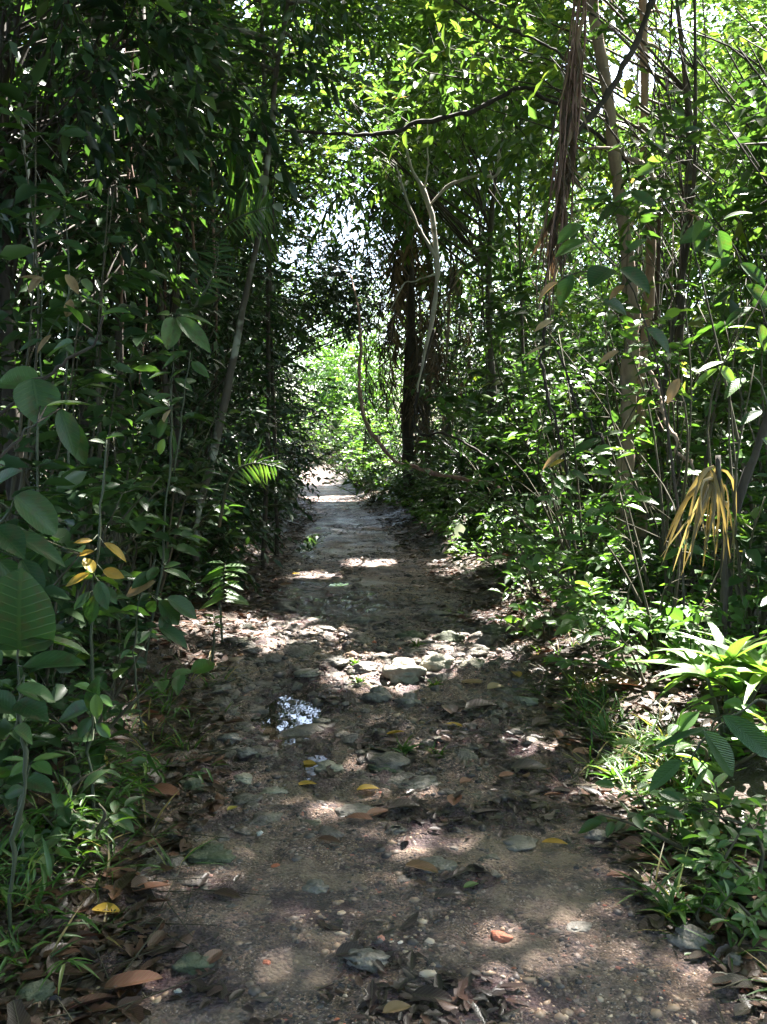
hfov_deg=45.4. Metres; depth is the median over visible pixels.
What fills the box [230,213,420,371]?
forest tree
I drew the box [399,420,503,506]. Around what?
strap leaved plant
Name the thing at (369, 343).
forest tree
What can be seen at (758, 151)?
forest tree
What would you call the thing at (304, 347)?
bushy tree
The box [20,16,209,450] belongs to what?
forest tree
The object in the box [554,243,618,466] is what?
bushy tree
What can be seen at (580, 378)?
shrub
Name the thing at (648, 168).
forest tree
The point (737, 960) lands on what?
stone
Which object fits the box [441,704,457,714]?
fallen leaf
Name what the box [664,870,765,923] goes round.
herb
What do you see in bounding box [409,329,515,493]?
liana
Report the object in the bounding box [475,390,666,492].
shrub
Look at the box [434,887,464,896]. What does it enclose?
fallen leaf
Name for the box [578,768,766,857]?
herb
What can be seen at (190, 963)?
stone
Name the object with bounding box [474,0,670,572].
tree
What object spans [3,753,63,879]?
herb
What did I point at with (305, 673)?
stone
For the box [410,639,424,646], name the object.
weed tuft
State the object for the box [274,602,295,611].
stone
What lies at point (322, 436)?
shrub
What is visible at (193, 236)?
liana
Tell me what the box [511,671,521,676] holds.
fallen leaf
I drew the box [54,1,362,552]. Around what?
bushy tree
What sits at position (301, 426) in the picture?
shrub
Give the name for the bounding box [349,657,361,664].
weed tuft
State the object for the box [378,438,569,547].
strap leaved plant
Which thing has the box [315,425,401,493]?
shrub
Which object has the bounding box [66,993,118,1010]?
fallen leaf
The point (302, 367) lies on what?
bushy tree
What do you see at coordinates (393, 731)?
fallen leaf
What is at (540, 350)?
sapling
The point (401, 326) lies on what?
forest tree
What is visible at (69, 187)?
forest tree
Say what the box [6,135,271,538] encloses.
thicket stems
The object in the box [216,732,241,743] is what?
stone
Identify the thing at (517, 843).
stone
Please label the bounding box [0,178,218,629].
sapling
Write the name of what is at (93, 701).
herb
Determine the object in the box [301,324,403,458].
forest tree
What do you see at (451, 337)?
bushy tree
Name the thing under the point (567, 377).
liana
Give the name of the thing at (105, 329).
sapling
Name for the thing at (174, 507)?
sapling
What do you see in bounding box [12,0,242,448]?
forest tree
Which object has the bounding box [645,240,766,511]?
sapling
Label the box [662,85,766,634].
leaning tree
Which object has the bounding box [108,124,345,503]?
bushy tree
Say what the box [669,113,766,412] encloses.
forest tree
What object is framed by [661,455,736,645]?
strap leaved plant
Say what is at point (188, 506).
shrub
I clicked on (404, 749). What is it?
weed tuft
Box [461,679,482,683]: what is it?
fallen leaf
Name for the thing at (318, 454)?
shrub
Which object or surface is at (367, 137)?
forest tree
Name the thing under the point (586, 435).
sapling
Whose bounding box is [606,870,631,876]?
fallen leaf
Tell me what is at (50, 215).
sapling
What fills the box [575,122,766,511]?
sapling
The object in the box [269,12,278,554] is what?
tree
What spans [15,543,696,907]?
rubble
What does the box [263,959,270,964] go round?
stone
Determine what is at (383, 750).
fallen leaf
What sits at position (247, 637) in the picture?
stone
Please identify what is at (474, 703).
fallen leaf
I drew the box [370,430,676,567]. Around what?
shrub
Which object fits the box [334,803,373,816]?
stone
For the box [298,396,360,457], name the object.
shrub
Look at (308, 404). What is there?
shrub
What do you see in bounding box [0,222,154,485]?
forest tree
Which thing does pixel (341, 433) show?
shrub
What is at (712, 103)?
forest tree
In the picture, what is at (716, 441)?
shrub
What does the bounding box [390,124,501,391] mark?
dead branch
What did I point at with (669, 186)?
sapling
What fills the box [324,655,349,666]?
stone
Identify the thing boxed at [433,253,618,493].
bushy tree
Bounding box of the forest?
[23,4,766,470]
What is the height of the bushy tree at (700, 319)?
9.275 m
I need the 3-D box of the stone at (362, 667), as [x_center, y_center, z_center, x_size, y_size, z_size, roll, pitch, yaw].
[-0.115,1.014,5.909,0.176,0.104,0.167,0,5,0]
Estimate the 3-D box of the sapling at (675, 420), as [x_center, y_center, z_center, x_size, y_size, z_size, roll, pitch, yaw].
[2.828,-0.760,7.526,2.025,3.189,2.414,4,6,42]
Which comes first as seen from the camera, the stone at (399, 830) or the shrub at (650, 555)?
the stone at (399, 830)
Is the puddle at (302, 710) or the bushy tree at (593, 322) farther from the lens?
the bushy tree at (593, 322)
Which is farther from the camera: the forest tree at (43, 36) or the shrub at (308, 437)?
the shrub at (308, 437)
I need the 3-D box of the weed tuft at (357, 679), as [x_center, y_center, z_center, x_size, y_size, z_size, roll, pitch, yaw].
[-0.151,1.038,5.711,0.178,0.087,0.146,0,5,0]
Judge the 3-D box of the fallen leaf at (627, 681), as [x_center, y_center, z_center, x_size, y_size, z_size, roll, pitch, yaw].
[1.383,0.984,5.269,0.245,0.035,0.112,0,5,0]
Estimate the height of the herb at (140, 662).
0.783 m
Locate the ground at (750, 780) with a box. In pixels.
[0,444,766,1014]
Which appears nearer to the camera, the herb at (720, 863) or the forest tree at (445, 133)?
the herb at (720, 863)
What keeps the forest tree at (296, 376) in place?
on the ground at (750, 780)
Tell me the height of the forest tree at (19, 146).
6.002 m
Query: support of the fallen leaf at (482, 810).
on the path
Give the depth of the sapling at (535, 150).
9.77 m
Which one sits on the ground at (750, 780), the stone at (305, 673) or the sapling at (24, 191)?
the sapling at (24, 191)
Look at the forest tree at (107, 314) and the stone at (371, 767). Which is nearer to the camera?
the stone at (371, 767)
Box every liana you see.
[13,101,66,263]
[79,0,126,303]
[120,36,131,328]
[126,7,146,383]
[155,81,165,438]
[186,24,198,350]
[210,0,219,373]
[285,86,631,180]
[343,274,524,525]
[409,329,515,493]
[453,0,639,181]
[536,208,569,514]
[555,351,604,464]
[563,0,655,262]
[586,146,707,251]
[637,356,694,485]
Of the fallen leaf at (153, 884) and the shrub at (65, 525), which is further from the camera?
the shrub at (65, 525)
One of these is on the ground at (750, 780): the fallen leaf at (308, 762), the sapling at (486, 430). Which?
the sapling at (486, 430)
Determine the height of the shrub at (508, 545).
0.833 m
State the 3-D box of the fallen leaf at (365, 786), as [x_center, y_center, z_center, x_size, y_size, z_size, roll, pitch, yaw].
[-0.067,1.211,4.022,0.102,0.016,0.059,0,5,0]
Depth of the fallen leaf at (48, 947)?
2.75 m
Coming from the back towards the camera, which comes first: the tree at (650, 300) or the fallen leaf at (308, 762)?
the tree at (650, 300)
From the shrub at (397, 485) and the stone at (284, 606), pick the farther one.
the shrub at (397, 485)
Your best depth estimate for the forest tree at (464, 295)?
37.55 m
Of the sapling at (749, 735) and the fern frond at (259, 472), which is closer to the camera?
the sapling at (749, 735)
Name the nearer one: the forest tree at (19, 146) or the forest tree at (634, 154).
the forest tree at (19, 146)
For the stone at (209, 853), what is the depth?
3.37 m
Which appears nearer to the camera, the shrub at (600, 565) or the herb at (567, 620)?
the herb at (567, 620)
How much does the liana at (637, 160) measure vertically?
0.970 m
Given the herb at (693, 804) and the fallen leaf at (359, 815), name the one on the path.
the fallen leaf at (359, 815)
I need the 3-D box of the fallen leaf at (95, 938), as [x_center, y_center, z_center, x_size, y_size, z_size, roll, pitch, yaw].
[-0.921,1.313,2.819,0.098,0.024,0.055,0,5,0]
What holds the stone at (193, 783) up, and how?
on the path
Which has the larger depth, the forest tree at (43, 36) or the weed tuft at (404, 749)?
the forest tree at (43, 36)
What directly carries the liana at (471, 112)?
attached to the tree at (628, 372)
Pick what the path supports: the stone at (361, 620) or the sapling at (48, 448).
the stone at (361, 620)
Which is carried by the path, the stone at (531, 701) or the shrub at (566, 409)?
the stone at (531, 701)
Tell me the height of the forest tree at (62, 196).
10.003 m
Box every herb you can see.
[0,626,214,768]
[0,735,146,875]
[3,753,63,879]
[22,580,187,699]
[58,675,112,820]
[442,524,464,556]
[487,591,604,643]
[531,601,650,656]
[542,614,697,685]
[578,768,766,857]
[594,773,728,854]
[612,697,766,781]
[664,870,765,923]
[671,798,766,899]
[685,873,766,946]
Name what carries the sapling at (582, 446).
on the ground at (750, 780)
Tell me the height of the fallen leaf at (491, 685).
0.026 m
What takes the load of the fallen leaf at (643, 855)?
on the path
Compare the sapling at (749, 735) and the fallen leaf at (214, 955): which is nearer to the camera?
the fallen leaf at (214, 955)
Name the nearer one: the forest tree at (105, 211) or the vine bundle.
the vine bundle
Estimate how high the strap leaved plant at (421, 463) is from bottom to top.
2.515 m
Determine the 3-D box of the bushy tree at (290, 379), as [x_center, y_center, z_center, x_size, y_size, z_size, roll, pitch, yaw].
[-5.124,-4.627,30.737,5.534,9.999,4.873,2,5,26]
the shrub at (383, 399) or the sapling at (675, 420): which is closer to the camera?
the sapling at (675, 420)
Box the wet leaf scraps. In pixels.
[94,494,655,1023]
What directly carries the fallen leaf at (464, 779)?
on the path
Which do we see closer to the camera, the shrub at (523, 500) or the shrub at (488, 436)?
the shrub at (523, 500)
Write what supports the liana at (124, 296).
hanging from the forest tree at (189, 291)
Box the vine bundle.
[530,0,603,313]
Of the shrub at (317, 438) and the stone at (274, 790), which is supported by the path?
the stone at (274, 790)
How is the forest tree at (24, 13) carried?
on the ground at (750, 780)
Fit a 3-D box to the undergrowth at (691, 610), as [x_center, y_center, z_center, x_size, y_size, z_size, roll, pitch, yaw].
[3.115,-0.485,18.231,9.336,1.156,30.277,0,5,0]
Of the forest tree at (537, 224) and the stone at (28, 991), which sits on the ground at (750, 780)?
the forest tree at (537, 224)
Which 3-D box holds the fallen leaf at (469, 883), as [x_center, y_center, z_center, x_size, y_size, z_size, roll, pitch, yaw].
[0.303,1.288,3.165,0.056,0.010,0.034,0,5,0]
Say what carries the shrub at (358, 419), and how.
on the ground at (750, 780)
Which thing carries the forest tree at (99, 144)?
on the ground at (750, 780)
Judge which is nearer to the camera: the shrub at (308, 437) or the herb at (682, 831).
the herb at (682, 831)
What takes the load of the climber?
attached to the leaning tree at (286, 12)
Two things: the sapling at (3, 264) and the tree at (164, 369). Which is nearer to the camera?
the sapling at (3, 264)
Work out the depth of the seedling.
6.19 m
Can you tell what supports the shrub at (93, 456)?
on the ground at (750, 780)
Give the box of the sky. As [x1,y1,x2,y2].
[14,0,765,442]
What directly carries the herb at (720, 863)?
on the ground at (750, 780)
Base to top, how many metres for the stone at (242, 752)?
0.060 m
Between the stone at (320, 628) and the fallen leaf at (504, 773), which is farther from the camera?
the stone at (320, 628)
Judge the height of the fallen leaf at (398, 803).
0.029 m
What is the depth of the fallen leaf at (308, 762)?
4.42 m
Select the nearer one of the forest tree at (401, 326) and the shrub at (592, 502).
the shrub at (592, 502)
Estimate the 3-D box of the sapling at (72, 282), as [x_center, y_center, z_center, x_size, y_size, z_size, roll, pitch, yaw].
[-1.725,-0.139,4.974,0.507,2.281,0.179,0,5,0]
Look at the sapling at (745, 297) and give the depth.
13.45 m
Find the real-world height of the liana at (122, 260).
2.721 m
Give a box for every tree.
[0,0,261,560]
[0,0,333,336]
[0,45,222,519]
[0,60,62,359]
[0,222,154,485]
[2,32,337,598]
[6,0,240,217]
[11,0,231,449]
[11,1,200,193]
[11,22,140,305]
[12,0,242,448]
[17,157,139,305]
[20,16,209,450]
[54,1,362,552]
[56,151,135,450]
[70,83,357,526]
[78,0,96,529]
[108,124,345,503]
[110,98,126,593]
[126,146,337,482]
[136,37,421,428]
[136,186,316,476]
[140,7,183,585]
[169,1,191,577]
[185,0,394,594]
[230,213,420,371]
[237,29,454,439]
[238,242,318,461]
[244,87,406,372]
[259,1,270,567]
[259,332,311,456]
[266,0,535,513]
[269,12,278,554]
[278,326,390,456]
[279,59,478,463]
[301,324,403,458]
[320,65,540,452]
[328,189,497,482]
[345,229,462,446]
[359,0,604,452]
[359,0,692,500]
[372,0,680,518]
[378,250,554,482]
[383,241,507,465]
[403,214,505,429]
[418,13,635,369]
[429,79,628,349]
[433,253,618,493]
[446,43,653,412]
[451,209,613,444]
[453,0,761,530]
[457,0,766,576]
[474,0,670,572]
[474,229,585,429]
[496,0,758,273]
[497,55,750,372]
[499,0,766,474]
[509,90,766,511]
[525,124,714,347]
[553,0,766,405]
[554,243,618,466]
[557,233,666,475]
[563,225,765,483]
[599,10,766,290]
[602,0,766,336]
[603,0,766,364]
[608,218,757,456]
[616,9,766,362]
[622,0,766,347]
[635,0,741,545]
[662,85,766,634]
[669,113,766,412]
[722,147,766,436]
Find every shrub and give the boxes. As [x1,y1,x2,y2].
[0,442,97,552]
[0,479,40,498]
[23,417,165,524]
[76,470,272,592]
[128,469,242,571]
[138,428,289,519]
[141,426,294,553]
[147,433,279,539]
[186,425,316,485]
[199,560,248,641]
[218,427,392,506]
[233,406,333,477]
[258,408,370,469]
[265,409,350,461]
[281,404,374,477]
[287,404,356,469]
[289,410,395,480]
[296,381,347,456]
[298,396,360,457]
[304,407,363,463]
[305,410,350,470]
[306,424,402,488]
[308,452,431,502]
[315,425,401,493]
[319,391,401,459]
[340,433,470,513]
[360,432,488,503]
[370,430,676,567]
[381,339,499,453]
[406,353,617,442]
[419,461,486,525]
[428,474,514,541]
[433,512,642,597]
[441,359,717,433]
[446,395,587,524]
[446,476,636,559]
[447,454,648,580]
[463,484,765,605]
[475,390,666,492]
[475,496,648,613]
[479,355,619,485]
[556,423,650,521]
[584,464,720,604]
[587,489,766,638]
[606,392,756,538]
[608,438,766,592]
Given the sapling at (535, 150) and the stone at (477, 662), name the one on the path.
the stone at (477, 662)
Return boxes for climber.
[214,104,282,229]
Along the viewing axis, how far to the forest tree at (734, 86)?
10.04 m
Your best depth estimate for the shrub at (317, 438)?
29.40 m
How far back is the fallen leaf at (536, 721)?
4.96 m
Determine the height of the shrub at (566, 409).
4.312 m
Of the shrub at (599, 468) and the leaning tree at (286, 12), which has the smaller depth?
the leaning tree at (286, 12)
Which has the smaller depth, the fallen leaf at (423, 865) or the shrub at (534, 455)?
the fallen leaf at (423, 865)
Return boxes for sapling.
[0,53,171,559]
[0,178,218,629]
[0,238,49,427]
[0,240,64,433]
[0,304,129,468]
[0,313,212,661]
[0,465,170,725]
[0,468,64,590]
[0,568,90,931]
[1,208,168,555]
[2,163,182,523]
[8,172,110,674]
[18,274,105,682]
[22,335,243,612]
[57,432,125,739]
[126,559,196,734]
[134,310,212,678]
[399,362,598,523]
[421,362,616,535]
[425,295,596,491]
[435,326,710,589]
[461,231,678,552]
[471,259,760,574]
[487,235,678,512]
[487,432,766,669]
[521,295,691,541]
[523,133,737,537]
[524,186,686,682]
[527,322,687,469]
[536,280,766,638]
[543,430,626,611]
[566,240,766,594]
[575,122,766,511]
[581,200,759,476]
[590,222,724,497]
[639,119,766,557]
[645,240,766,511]
[646,285,766,650]
[648,698,766,791]
[653,179,751,483]
[660,221,766,515]
[679,200,766,327]
[693,324,766,443]
[725,255,766,386]
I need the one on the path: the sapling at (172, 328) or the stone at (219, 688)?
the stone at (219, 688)
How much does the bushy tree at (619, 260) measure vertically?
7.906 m
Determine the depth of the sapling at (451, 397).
13.87 m
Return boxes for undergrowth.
[0,468,304,815]
[340,456,766,737]
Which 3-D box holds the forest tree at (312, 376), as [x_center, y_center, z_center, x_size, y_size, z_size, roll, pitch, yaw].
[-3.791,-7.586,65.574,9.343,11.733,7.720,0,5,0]
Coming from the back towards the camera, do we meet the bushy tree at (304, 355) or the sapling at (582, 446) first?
the bushy tree at (304, 355)
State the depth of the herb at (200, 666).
3.88 m
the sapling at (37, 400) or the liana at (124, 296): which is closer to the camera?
the sapling at (37, 400)
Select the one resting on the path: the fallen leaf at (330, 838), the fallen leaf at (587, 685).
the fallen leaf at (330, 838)
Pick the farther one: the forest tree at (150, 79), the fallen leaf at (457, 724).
the forest tree at (150, 79)
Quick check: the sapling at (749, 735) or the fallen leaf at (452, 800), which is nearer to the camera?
the sapling at (749, 735)
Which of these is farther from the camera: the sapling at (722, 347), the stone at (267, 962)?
the sapling at (722, 347)
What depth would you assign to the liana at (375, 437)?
11.96 m
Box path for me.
[31,457,766,1023]
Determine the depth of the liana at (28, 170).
5.87 m
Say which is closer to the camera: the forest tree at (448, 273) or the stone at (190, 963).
the stone at (190, 963)
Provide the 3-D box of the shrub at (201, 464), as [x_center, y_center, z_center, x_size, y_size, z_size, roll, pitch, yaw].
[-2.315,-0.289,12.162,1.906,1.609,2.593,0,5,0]
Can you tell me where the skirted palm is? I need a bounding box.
[305,164,515,505]
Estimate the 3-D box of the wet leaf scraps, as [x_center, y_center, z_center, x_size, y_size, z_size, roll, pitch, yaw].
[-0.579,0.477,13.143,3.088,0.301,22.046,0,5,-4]
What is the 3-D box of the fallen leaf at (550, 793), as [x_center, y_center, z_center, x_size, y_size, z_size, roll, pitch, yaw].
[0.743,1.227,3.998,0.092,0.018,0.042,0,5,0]
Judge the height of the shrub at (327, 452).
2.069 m
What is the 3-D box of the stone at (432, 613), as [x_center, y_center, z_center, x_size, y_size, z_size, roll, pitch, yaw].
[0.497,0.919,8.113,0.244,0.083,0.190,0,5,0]
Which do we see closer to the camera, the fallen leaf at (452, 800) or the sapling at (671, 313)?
the fallen leaf at (452, 800)
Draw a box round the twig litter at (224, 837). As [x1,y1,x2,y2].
[0,519,766,1023]
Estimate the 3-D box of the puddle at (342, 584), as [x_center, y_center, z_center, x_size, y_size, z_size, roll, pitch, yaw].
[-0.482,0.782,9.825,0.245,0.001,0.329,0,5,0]
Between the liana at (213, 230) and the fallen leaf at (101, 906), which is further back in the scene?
the liana at (213, 230)
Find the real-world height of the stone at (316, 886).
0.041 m
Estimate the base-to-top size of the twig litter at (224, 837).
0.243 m
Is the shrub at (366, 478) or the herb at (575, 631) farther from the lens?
the shrub at (366, 478)
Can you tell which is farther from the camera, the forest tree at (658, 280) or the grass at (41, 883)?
the forest tree at (658, 280)
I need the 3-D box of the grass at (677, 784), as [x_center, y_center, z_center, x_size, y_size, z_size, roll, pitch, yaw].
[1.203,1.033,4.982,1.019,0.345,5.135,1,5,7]
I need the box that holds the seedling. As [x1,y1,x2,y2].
[203,614,222,662]
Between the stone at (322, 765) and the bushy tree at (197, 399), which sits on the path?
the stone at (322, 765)
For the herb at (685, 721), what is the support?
on the ground at (750, 780)
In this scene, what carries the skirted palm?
on the ground at (750, 780)
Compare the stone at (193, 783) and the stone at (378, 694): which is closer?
the stone at (193, 783)
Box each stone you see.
[16,978,55,1003]
[172,951,213,974]
[174,988,181,992]
[178,777,204,791]
[185,843,235,863]
[211,684,231,693]
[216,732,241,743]
[233,772,252,783]
[236,747,257,758]
[239,636,256,645]
[260,786,288,793]
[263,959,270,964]
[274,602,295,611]
[292,668,319,677]
[301,879,328,893]
[306,625,337,631]
[313,760,343,771]
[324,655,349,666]
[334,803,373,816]
[343,948,389,972]
[346,616,372,623]
[352,661,378,673]
[361,685,392,702]
[367,761,396,772]
[382,657,426,684]
[384,824,406,834]
[394,630,426,639]
[394,692,421,707]
[398,774,440,791]
[417,855,457,872]
[419,653,454,671]
[428,611,450,615]
[432,630,464,642]
[458,657,484,667]
[475,624,510,634]
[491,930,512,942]
[503,835,538,851]
[512,696,538,705]
[566,921,591,931]
[583,829,605,840]
[666,923,714,950]
[722,953,745,965]
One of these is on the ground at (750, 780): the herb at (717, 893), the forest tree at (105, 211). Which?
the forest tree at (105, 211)
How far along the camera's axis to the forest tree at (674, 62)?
13.25 m
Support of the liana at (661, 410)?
hanging from the sapling at (675, 420)
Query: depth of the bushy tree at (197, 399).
9.18 m
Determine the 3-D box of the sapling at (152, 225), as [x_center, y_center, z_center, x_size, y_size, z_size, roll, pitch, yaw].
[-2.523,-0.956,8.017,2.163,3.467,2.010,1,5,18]
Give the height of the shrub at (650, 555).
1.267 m
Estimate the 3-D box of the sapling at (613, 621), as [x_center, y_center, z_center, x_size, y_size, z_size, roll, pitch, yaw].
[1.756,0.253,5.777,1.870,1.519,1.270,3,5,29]
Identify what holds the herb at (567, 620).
on the ground at (750, 780)
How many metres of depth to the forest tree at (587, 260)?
18.58 m
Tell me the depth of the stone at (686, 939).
2.82 m
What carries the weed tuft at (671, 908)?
on the path
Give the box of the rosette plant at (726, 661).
[631,615,766,740]
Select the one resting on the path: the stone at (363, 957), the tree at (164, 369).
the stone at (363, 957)
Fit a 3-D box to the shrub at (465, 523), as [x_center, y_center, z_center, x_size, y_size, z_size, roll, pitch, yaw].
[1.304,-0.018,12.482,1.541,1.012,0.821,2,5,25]
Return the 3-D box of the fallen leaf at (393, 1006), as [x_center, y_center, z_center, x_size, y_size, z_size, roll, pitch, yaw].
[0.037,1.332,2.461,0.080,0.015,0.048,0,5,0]
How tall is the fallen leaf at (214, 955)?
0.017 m
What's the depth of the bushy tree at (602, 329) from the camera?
25.04 m
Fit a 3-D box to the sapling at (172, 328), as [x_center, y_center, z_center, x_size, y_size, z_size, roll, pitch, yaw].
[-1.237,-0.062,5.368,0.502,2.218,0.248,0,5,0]
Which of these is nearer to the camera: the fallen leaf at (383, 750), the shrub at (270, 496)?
the fallen leaf at (383, 750)
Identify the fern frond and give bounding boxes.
[192,238,244,306]
[206,438,285,526]
[213,185,273,238]
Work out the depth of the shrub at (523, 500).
10.30 m
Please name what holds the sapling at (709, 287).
on the ground at (750, 780)
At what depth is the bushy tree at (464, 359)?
23.61 m
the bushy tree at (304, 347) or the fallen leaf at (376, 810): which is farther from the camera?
the bushy tree at (304, 347)
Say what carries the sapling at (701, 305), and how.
on the ground at (750, 780)
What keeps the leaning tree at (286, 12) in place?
on the ground at (750, 780)
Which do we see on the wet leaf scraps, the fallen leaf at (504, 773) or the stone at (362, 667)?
the fallen leaf at (504, 773)
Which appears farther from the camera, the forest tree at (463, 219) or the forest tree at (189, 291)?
the forest tree at (463, 219)
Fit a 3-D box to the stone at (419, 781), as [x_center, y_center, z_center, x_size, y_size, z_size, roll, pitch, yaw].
[0.169,1.229,4.149,0.233,0.051,0.200,0,5,0]
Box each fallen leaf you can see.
[39,943,68,960]
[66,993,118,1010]
[70,930,98,944]
[92,902,119,911]
[104,970,162,988]
[132,881,169,891]
[148,783,179,794]
[204,949,222,963]
[213,888,240,897]
[298,780,316,784]
[303,760,316,765]
[317,835,340,842]
[335,942,363,956]
[345,812,372,819]
[357,784,379,789]
[366,807,388,815]
[370,748,396,752]
[383,1000,411,1012]
[387,730,403,733]
[387,799,422,808]
[406,860,438,872]
[413,985,452,1002]
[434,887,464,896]
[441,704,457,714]
[445,722,461,725]
[447,794,461,805]
[460,777,470,782]
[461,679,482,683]
[463,881,477,887]
[465,699,498,709]
[471,808,498,815]
[487,682,503,688]
[499,771,514,776]
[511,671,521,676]
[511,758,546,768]
[532,717,551,725]
[542,838,566,843]
[544,792,561,795]
[572,747,592,754]
[585,682,602,691]
[602,678,643,685]
[606,814,625,818]
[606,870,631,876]
[635,853,651,858]
[700,907,730,933]
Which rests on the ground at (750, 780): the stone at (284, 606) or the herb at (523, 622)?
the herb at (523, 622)
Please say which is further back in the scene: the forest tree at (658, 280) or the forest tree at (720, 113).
the forest tree at (720, 113)
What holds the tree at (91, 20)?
on the ground at (750, 780)
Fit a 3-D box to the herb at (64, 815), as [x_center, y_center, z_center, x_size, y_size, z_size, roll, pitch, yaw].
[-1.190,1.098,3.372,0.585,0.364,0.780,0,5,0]
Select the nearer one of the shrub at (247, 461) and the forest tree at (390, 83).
the shrub at (247, 461)
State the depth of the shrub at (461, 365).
19.87 m
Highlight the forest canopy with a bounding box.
[12,0,766,209]
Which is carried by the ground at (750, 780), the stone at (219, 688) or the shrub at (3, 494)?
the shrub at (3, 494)
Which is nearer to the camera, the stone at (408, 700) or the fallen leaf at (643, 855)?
the fallen leaf at (643, 855)
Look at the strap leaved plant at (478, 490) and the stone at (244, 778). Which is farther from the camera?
the strap leaved plant at (478, 490)
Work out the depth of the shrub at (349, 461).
26.82 m
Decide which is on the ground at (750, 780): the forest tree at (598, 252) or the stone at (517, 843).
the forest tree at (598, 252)
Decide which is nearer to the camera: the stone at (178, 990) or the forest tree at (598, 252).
the stone at (178, 990)
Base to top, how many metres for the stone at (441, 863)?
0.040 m
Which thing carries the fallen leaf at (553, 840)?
on the path
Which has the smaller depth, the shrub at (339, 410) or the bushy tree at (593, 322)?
the bushy tree at (593, 322)
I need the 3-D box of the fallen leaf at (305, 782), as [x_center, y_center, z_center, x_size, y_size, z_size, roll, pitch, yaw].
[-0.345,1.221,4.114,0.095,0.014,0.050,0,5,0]
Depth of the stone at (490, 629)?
7.41 m
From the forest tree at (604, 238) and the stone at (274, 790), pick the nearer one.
the stone at (274, 790)
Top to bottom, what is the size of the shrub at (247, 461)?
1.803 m
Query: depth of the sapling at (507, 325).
10.26 m
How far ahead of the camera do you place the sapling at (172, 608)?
4.57 m
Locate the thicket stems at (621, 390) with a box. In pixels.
[452,139,766,593]
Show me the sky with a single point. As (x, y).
(620, 101)
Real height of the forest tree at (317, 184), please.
6.438 m
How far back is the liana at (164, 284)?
8.89 m
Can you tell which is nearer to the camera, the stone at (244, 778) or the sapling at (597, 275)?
the stone at (244, 778)
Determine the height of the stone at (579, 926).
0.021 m
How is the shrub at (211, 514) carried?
on the ground at (750, 780)
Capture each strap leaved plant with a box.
[361,422,483,505]
[370,380,531,520]
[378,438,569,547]
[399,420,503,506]
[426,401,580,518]
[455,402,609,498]
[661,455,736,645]
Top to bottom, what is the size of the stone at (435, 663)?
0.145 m
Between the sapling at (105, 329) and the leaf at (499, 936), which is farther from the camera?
the sapling at (105, 329)
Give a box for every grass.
[0,650,253,995]
[516,603,766,1001]
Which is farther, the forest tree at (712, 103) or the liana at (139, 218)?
the forest tree at (712, 103)
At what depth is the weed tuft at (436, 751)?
4.50 m
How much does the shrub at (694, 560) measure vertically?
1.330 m
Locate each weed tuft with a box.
[346,673,370,685]
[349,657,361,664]
[390,733,422,753]
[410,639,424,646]
[422,740,446,758]
[423,677,443,687]
[583,755,650,782]
[626,869,722,925]
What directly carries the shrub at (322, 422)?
on the ground at (750, 780)
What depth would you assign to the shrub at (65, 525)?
7.99 m
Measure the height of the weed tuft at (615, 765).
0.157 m
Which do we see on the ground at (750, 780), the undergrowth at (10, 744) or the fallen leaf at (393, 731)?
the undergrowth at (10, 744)
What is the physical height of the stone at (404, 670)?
0.182 m
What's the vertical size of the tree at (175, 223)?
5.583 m
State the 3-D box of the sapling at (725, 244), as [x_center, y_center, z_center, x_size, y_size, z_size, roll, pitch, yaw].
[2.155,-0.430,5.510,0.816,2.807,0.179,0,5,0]
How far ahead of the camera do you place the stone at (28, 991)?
2.55 m
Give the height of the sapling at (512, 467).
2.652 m
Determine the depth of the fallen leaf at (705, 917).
2.90 m
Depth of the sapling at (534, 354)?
13.16 m
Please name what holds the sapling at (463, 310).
on the ground at (750, 780)
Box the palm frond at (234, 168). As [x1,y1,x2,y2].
[216,123,299,271]
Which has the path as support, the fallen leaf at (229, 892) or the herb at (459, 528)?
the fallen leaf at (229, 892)
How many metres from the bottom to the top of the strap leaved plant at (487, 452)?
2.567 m
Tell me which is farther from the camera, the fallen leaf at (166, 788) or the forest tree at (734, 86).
the forest tree at (734, 86)
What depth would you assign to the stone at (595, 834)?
3.54 m
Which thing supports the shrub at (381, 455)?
on the ground at (750, 780)
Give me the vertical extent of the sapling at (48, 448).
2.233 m
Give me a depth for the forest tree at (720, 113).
16.62 m
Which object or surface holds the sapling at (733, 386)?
on the ground at (750, 780)
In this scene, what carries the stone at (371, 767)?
on the path
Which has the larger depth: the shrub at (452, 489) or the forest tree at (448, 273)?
the forest tree at (448, 273)
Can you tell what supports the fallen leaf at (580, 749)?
on the path
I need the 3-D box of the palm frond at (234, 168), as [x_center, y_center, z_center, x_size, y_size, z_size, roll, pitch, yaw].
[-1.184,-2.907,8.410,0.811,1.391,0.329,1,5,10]
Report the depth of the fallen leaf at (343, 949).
2.77 m
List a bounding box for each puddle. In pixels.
[250,692,326,753]
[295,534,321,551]
[303,755,329,779]
[329,583,347,585]
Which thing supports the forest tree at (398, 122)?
on the ground at (750, 780)
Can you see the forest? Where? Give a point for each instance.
(461, 320)

